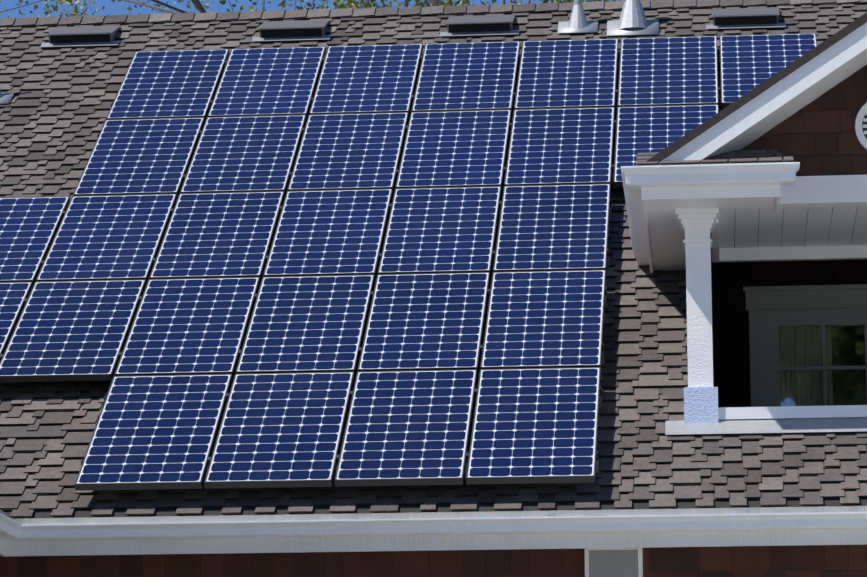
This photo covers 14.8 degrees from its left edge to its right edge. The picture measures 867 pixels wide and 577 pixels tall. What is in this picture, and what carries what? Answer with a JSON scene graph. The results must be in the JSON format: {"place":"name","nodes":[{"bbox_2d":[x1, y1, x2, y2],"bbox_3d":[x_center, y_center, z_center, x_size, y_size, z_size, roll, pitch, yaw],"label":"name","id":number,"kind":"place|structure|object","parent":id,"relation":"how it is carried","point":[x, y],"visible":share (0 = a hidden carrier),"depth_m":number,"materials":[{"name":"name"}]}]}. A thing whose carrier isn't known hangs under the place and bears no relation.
{"place":"outdoors","nodes":[
{"label":"outdoors","id":0,"kind":"place"},
{"bbox_2d":[0,0,651,18],"label":"sky","id":1,"kind":"structure","parent":0,"point":[111,8],"materials":[{"name":"blue"}]},
{"label":"ground","id":2,"kind":"structure","parent":0,"visible":0},
{"bbox_2d":[0,0,653,17],"bbox_3d":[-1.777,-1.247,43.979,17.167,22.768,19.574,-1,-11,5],"label":"tree","id":3,"kind":"object","parent":2,"relation":"on","point":[199,7],"visible":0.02,"depth_m":45.89,"materials":[{"name":"green plant"}]},
{"bbox_2d":[0,510,866,576],"bbox_3d":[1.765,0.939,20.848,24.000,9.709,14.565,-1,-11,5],"label":"house walls","id":4,"kind":"structure","parent":2,"relation":"on","point":[574,559],"depth_m":20.91,"materials":[{"name":"brown wood"}]},
{"bbox_2d":[0,506,866,556],"bbox_3d":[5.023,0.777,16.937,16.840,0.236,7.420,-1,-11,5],"label":"gutter","id":5,"kind":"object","parent":4,"relation":"attached to","point":[574,529],"depth_m":20.56,"materials":[{"name":"white paint"}]},
{"bbox_2d":[0,545,866,576],"bbox_3d":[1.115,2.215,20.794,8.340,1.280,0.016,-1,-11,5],"label":"cedar wall shingles","id":6,"kind":"object","parent":4,"relation":"attached to","point":[806,561],"visible":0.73,"depth_m":20.98,"materials":[{"name":"brown wood"}]},
{"bbox_2d":[0,2,866,518],"bbox_3d":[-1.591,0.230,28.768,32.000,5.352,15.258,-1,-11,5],"label":"roof shingles","id":7,"kind":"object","parent":4,"relation":"on","point":[440,507],"depth_m":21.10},
{"bbox_2d":[0,89,13,103],"bbox_3d":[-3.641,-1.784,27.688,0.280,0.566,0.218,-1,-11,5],"label":"pipe vent","id":8,"kind":"object","parent":7,"relation":"on","point":[5,98],"visible":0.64,"depth_m":27.64,"materials":[{"name":"grey metal"}]},
{"bbox_2d":[0,33,816,490],"bbox_3d":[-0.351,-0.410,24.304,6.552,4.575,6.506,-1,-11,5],"label":"solar array","id":9,"kind":"object","parent":7,"relation":"on","point":[88,273],"visible":0.96,"depth_m":23.93,"materials":[{"name":"blue"}]},
{"bbox_2d":[40,8,785,46],"bbox_3d":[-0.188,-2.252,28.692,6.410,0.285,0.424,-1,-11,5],"label":"roof vents","id":10,"kind":"object","parent":7,"relation":"on","point":[456,26],"visible":0.98,"depth_m":28.60,"materials":[{"name":"black metal"}]},
{"bbox_2d":[0,0,866,26],"bbox_3d":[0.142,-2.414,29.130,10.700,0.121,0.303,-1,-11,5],"label":"ridge caps","id":11,"kind":"object","parent":7,"relation":"on","point":[317,14],"visible":0.44,"depth_m":29.08,"materials":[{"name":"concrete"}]},
{"bbox_2d":[557,0,597,32],"bbox_3d":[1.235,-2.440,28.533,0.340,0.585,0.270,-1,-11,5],"label":"pipe vent","id":12,"kind":"object","parent":7,"relation":"on","point":[577,22],"visible":0.92,"depth_m":28.48,"materials":[{"name":"white metal"}]},
{"bbox_2d":[606,0,658,35],"bbox_3d":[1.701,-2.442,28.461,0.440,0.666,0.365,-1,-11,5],"label":"pipe vent","id":13,"kind":"object","parent":7,"relation":"on","point":[632,20],"visible":0.92,"depth_m":28.37,"materials":[{"name":"white metal"}]},
{"bbox_2d":[621,12,866,434],"bbox_3d":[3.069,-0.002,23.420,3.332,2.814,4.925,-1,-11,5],"label":"dormer","id":14,"kind":"object","parent":7,"relation":"on","point":[700,199],"visible":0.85,"depth_m":21.57,"materials":[{"name":"white paint"}]},
{"bbox_2d":[712,65,866,407],"bbox_3d":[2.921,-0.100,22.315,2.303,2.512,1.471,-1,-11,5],"label":"cedar dormer shingles","id":15,"kind":"object","parent":14,"relation":"attached to","point":[825,122],"visible":0.73,"depth_m":21.83,"materials":[{"name":"brown wood"}]},
{"bbox_2d":[743,284,866,406],"bbox_3d":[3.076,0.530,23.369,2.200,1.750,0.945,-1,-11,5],"label":"porch window","id":16,"kind":"structure","parent":14,"relation":"in","point":[808,345],"depth_m":23.02,"materials":[{"name":"clear glass"}]},
{"bbox_2d":[585,548,642,576],"bbox_3d":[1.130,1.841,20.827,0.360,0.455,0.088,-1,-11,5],"label":"window","id":17,"kind":"structure","parent":4,"relation":"attached to","point":[613,562],"depth_m":20.81,"materials":[{"name":"white paint"}]}
]}

